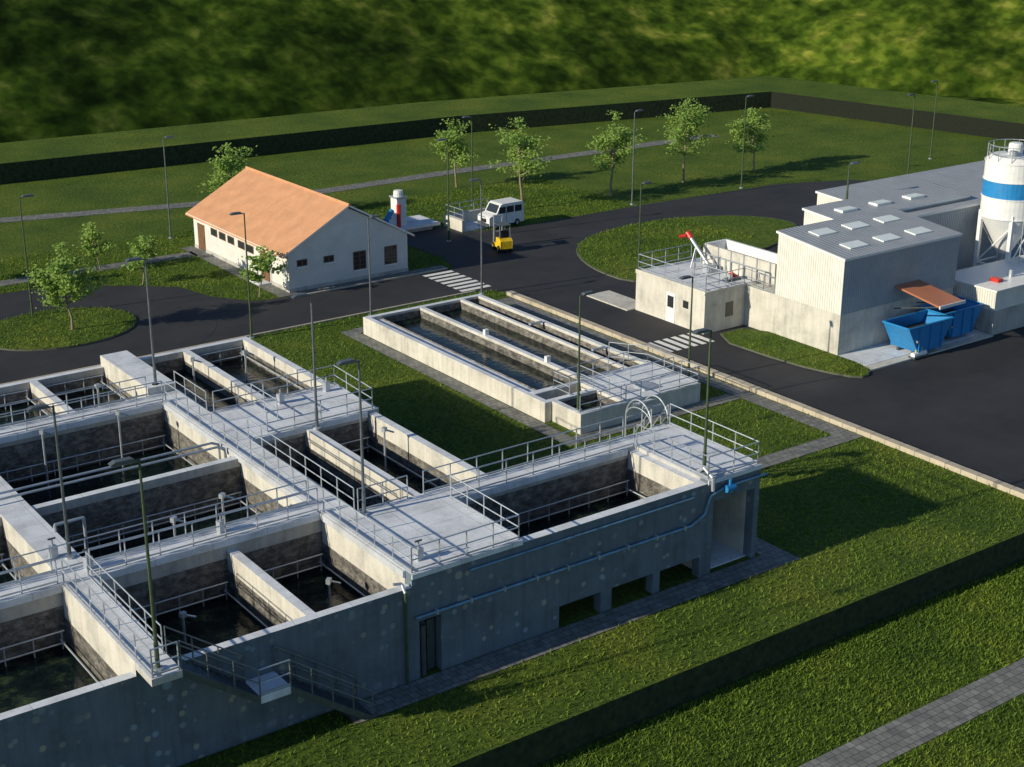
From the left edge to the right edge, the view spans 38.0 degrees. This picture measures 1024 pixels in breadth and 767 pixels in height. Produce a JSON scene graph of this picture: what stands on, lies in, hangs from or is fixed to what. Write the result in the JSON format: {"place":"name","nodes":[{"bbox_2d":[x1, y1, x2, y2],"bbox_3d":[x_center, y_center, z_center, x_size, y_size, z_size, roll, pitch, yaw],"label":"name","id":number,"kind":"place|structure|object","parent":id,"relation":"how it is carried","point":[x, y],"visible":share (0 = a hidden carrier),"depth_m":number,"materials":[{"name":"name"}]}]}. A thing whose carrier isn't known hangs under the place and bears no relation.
{"place":"outdoors","nodes":[
{"label":"outdoors","id":0,"kind":"place"},
{"bbox_2d":[0,134,862,723],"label":"paved path","id":1,"kind":"structure","parent":0,"point":[770,556],"depth_m":81.77,"materials":[{"name":"grey stone"}]},
{"bbox_2d":[0,95,1023,766],"bbox_3d":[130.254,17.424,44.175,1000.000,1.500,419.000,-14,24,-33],"label":"ground","id":2,"kind":"structure","parent":0,"point":[804,147],"depth_m":71.46,"materials":[{"name":"green plant"}]},
{"bbox_2d":[78,222,116,269],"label":"young tree","id":3,"kind":"object","parent":2,"relation":"on","point":[91,235],"visible":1,"depth_m":112.52,"materials":[{"name":"green plant"}]},
{"bbox_2d":[119,234,166,284],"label":"young tree","id":4,"kind":"object","parent":2,"relation":"on","point":[143,250],"visible":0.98,"depth_m":109.13,"materials":[{"name":"green plant"}]},
{"bbox_2d":[163,135,174,238],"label":"street lamp","id":5,"kind":"object","parent":2,"relation":"on","point":[171,136],"visible":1,"depth_m":121.62,"materials":[{"name":"metal"}]},
{"bbox_2d":[198,142,257,193],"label":"young tree","id":6,"kind":"object","parent":2,"relation":"on","point":[230,163],"visible":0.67,"depth_m":126.14,"materials":[{"name":"green plant"}]},
{"bbox_2d":[229,212,254,338],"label":"street lamp","id":7,"kind":"object","parent":2,"relation":"on","point":[251,336],"visible":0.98,"depth_m":96.64,"materials":[{"name":"metal"}]},
{"bbox_2d":[236,245,286,297],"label":"young tree","id":8,"kind":"object","parent":2,"relation":"on","point":[262,263],"visible":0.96,"depth_m":105.74,"materials":[{"name":"green plant"}]},
{"bbox_2d":[193,208,407,292],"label":"walls","id":9,"kind":"structure","parent":2,"relation":"on","point":[342,237],"depth_m":109.93,"materials":[{"name":"paint"}]},
{"bbox_2d":[197,223,398,285],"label":"windows and doors","id":10,"kind":"structure","parent":9,"relation":"attached to","point":[359,258],"depth_m":111.90,"materials":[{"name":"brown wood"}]},
{"bbox_2d":[185,166,414,258],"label":"tiled roof","id":11,"kind":"structure","parent":9,"relation":"on","point":[284,218],"depth_m":113.16,"materials":[{"name":"orange tile"}]},
{"bbox_2d":[367,215,380,315],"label":"street lamp","id":12,"kind":"object","parent":2,"relation":"on","point":[373,216],"visible":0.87,"depth_m":101.41,"materials":[{"name":"metal"}]},
{"bbox_2d":[0,177,754,349],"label":"grass","id":13,"kind":"structure","parent":2,"relation":"on","point":[381,210],"depth_m":118.06,"materials":[{"name":"green plant"}]},
{"bbox_2d":[0,337,767,766],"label":"treatment tank complex","id":14,"kind":"structure","parent":2,"relation":"on","point":[290,585],"depth_m":60.91,"materials":[{"name":"concrete"}]},
{"bbox_2d":[26,403,74,559],"bbox_3d":[-17.468,3.813,56.382,1.182,6.430,0.400,-14,24,-33],"label":"street lamp","id":15,"kind":"object","parent":14,"relation":"on","point":[36,408],"visible":0.91,"depth_m":56.47,"materials":[{"name":"metal"}]},
{"bbox_2d":[108,456,163,671],"bbox_3d":[-12.134,5.990,48.148,1.182,7.730,0.400,-14,24,-33],"label":"street lamp","id":16,"kind":"object","parent":14,"relation":"on","point":[158,667],"visible":0.96,"depth_m":48.24,"materials":[{"name":"metal"}]},
{"bbox_2d":[125,257,158,384],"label":"street lamp","id":17,"kind":"object","parent":14,"relation":"on","point":[150,322],"visible":0.98,"depth_m":73.73,"materials":[{"name":"metal"}]},
{"bbox_2d":[291,293,320,429],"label":"street lamp","id":18,"kind":"object","parent":14,"relation":"on","point":[317,426],"visible":1,"depth_m":69.53,"materials":[{"name":"metal"}]},
{"bbox_2d":[336,358,368,515],"bbox_3d":[-6.399,2.255,59.867,1.182,6.830,0.400,-14,24,-33],"label":"street lamp","id":19,"kind":"object","parent":14,"relation":"on","point":[364,512],"visible":0.96,"depth_m":60.01,"materials":[{"name":"metal"}]},
{"bbox_2d":[419,616,435,675],"bbox_3d":[-3.332,10.124,57.982,1.000,2.509,0.476,-14,24,-33],"label":"service door","id":20,"kind":"structure","parent":14,"relation":"in","point":[427,633],"depth_m":58.00,"materials":[{"name":"metal"}]},
{"bbox_2d":[692,328,711,474],"bbox_3d":[8.119,0.855,63.961,1.182,6.730,0.400,-14,24,-33],"label":"street lamp","id":21,"kind":"object","parent":14,"relation":"on","point":[700,331],"visible":0.94,"depth_m":64.04,"materials":[{"name":"metal"}]},
{"bbox_2d":[389,215,439,232],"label":"loading platform","id":22,"kind":"structure","parent":2,"relation":"on","point":[416,223],"depth_m":125.68,"materials":[{"name":"white paint"}]},
{"bbox_2d":[384,189,407,227],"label":"process dosing unit","id":23,"kind":"object","parent":22,"relation":"on","point":[396,213],"visible":0.94,"depth_m":124.20,"materials":[{"name":"white paint"}]},
{"bbox_2d":[426,118,479,186],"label":"young tree","id":24,"kind":"object","parent":2,"relation":"on","point":[456,150],"visible":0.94,"depth_m":139.54,"materials":[{"name":"green plant"}]},
{"bbox_2d":[462,116,472,204],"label":"street lamp","id":25,"kind":"object","parent":2,"relation":"on","point":[471,154],"visible":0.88,"depth_m":132.86,"materials":[{"name":"metal"}]},
{"bbox_2d":[444,198,491,231],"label":"concrete bunker","id":26,"kind":"object","parent":2,"relation":"on","point":[464,221],"visible":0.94,"depth_m":126.78,"materials":[{"name":"concrete"}]},
{"bbox_2d":[469,178,483,294],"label":"street lamp","id":27,"kind":"object","parent":2,"relation":"on","point":[471,180],"visible":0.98,"depth_m":106.33,"materials":[{"name":"metal"}]},
{"bbox_2d":[0,76,1023,184],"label":"perimeter hedge bank","id":28,"kind":"structure","parent":2,"relation":"on","point":[50,158],"depth_m":168.82,"materials":[{"name":"green plant"}]},
{"bbox_2d":[486,117,555,200],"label":"young tree","id":29,"kind":"object","parent":2,"relation":"on","point":[524,153],"visible":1,"depth_m":131.25,"materials":[{"name":"green plant"}]},
{"bbox_2d":[363,294,700,433],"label":"settling tank","id":30,"kind":"object","parent":2,"relation":"on","point":[520,360],"visible":0.98,"depth_m":90.90,"materials":[{"name":"concrete"}]},
{"bbox_2d":[575,290,595,411],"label":"street lamp","id":31,"kind":"object","parent":30,"relation":"on","point":[579,338],"visible":1,"depth_m":80.89,"materials":[{"name":"metal"}]},
{"bbox_2d":[583,110,647,195],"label":"young tree","id":32,"kind":"object","parent":2,"relation":"on","point":[615,136],"visible":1,"depth_m":136.74,"materials":[{"name":"green plant"}]},
{"bbox_2d":[630,109,643,204],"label":"street lamp","id":33,"kind":"object","parent":2,"relation":"on","point":[632,203],"visible":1,"depth_m":133.57,"materials":[{"name":"metal"}]},
{"bbox_2d":[679,275,693,375],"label":"street lamp","id":34,"kind":"object","parent":2,"relation":"on","point":[683,278],"visible":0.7,"depth_m":88.77,"materials":[{"name":"metal"}]},
{"bbox_2d":[656,97,716,182],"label":"young tree","id":35,"kind":"object","parent":2,"relation":"on","point":[681,138],"visible":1,"depth_m":141.96,"materials":[{"name":"green plant"}]},
{"bbox_2d":[739,95,753,187],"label":"street lamp","id":36,"kind":"object","parent":2,"relation":"on","point":[743,141],"visible":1,"depth_m":140.08,"materials":[{"name":"metal"}]},
{"bbox_2d":[720,107,773,171],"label":"young tree","id":37,"kind":"object","parent":2,"relation":"on","point":[752,130],"visible":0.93,"depth_m":147.91,"materials":[{"name":"green plant"}]},
{"bbox_2d":[506,290,1023,498],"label":"stone kerb","id":38,"kind":"structure","parent":2,"relation":"on","point":[919,453],"depth_m":85.67,"materials":[{"name":"beige stone"}]},
{"bbox_2d":[907,93,914,173],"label":"street lamp","id":39,"kind":"object","parent":2,"relation":"on","point":[911,132],"visible":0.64,"depth_m":142.14,"materials":[{"name":"metal"}]},
{"bbox_2d":[928,80,937,158],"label":"street lamp","id":40,"kind":"object","parent":2,"relation":"on","point":[933,120],"visible":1,"depth_m":153.71,"materials":[{"name":"metal"}]},
{"bbox_2d":[0,0,1023,142],"bbox_3d":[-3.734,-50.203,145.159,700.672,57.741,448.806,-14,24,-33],"label":"background meadow","id":41,"kind":"structure","parent":0,"point":[75,67],"depth_m":188.95,"materials":[{"name":"green plant"}]},
{"bbox_2d":[0,180,1023,488],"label":"asphalt road","id":42,"kind":"structure","parent":0,"point":[962,406],"depth_m":100.11,"materials":[{"name":"black asphalt"}]},
{"bbox_2d":[0,307,135,350],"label":"grass island","id":43,"kind":"structure","parent":42,"relation":"on","point":[44,342],"depth_m":99.44,"materials":[{"name":"green plant"}]},
{"bbox_2d":[19,194,33,315],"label":"street lamp","id":44,"kind":"object","parent":43,"relation":"on","point":[24,196],"visible":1,"depth_m":100.59,"materials":[{"name":"metal"}]},
{"bbox_2d":[22,242,113,329],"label":"young tree","id":45,"kind":"object","parent":43,"relation":"on","point":[61,277],"visible":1,"depth_m":97.27,"materials":[{"name":"green plant"}]},
{"bbox_2d":[0,267,474,384],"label":"stone kerb","id":46,"kind":"structure","parent":42,"relation":"on","point":[357,314],"depth_m":103.30,"materials":[{"name":"beige stone"}]},
{"bbox_2d":[436,138,450,241],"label":"street lamp","id":47,"kind":"object","parent":42,"relation":"on","point":[443,139],"visible":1,"depth_m":120.53,"materials":[{"name":"metal"}]},
{"bbox_2d":[477,197,523,228],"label":"white minibus","id":48,"kind":"object","parent":42,"relation":"on","point":[511,209],"visible":0.85,"depth_m":126.34,"materials":[{"name":"paint"}]},
{"bbox_2d":[491,214,512,252],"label":"yellow forklift","id":49,"kind":"object","parent":42,"relation":"on","point":[503,240],"visible":1,"depth_m":118.56,"materials":[{"name":"paint"}]},
{"bbox_2d":[587,290,635,310],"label":"entrance slab","id":50,"kind":"structure","parent":42,"relation":"on","point":[612,298],"depth_m":106.20,"materials":[{"name":"concrete"}]},
{"bbox_2d":[576,215,796,281],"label":"grass island","id":51,"kind":"structure","parent":42,"relation":"on","point":[762,230],"depth_m":122.60,"materials":[{"name":"green plant"}]},
{"bbox_2d":[638,181,651,266],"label":"street lamp","id":52,"kind":"object","parent":51,"relation":"on","point":[646,182],"visible":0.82,"depth_m":112.98,"materials":[{"name":"metal"}]},
{"bbox_2d":[635,239,776,333],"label":"pump house","id":53,"kind":"structure","parent":42,"relation":"on","point":[663,292],"depth_m":100.79,"materials":[{"name":"concrete"}]},
{"bbox_2d":[679,231,715,272],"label":"screw conveyor","id":54,"kind":"object","parent":53,"relation":"on","point":[688,235],"visible":0.94,"depth_m":103.38,"materials":[{"name":"metal"}]},
{"bbox_2d":[722,271,740,281],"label":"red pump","id":55,"kind":"object","parent":53,"relation":"on","point":[734,275],"visible":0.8,"depth_m":100.74,"materials":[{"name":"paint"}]},
{"bbox_2d":[720,328,869,377],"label":"grass island","id":56,"kind":"structure","parent":42,"relation":"on","point":[740,335],"depth_m":94.94,"materials":[{"name":"green plant"}]},
{"bbox_2d":[744,160,1023,370],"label":"industrial hall","id":57,"kind":"structure","parent":42,"relation":"on","point":[859,265],"depth_m":97.50,"materials":[{"name":"metal"}]},
{"bbox_2d":[845,161,859,199],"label":"street lamp","id":58,"kind":"object","parent":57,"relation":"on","point":[853,163],"visible":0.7,"depth_m":104.94,"materials":[{"name":"metal"}]},
{"bbox_2d":[882,309,953,352],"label":"blue waste skip","id":59,"kind":"object","parent":57,"relation":"on","point":[926,329],"visible":1,"depth_m":94.74,"materials":[{"name":"paint"}]},
{"bbox_2d":[908,347,928,359],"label":"valve assembly","id":60,"kind":"object","parent":57,"relation":"on","point":[917,355],"visible":1,"depth_m":94.06,"materials":[{"name":"white paint"}]},
{"bbox_2d":[918,296,983,339],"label":"blue waste skip","id":61,"kind":"object","parent":57,"relation":"on","point":[965,315],"visible":0.62,"depth_m":97.62,"materials":[{"name":"paint"}]},
{"bbox_2d":[973,139,1023,266],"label":"storage silo","id":62,"kind":"object","parent":42,"relation":"on","point":[1001,213],"visible":0.99,"depth_m":103.49,"materials":[{"name":"white paint"}]},
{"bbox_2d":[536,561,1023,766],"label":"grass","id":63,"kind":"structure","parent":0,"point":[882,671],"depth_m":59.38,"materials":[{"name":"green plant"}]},
{"bbox_2d":[799,658,1023,766],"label":"paved path","id":64,"kind":"structure","parent":0,"point":[908,732],"depth_m":57.69,"materials":[{"name":"grey stone"}]}
]}

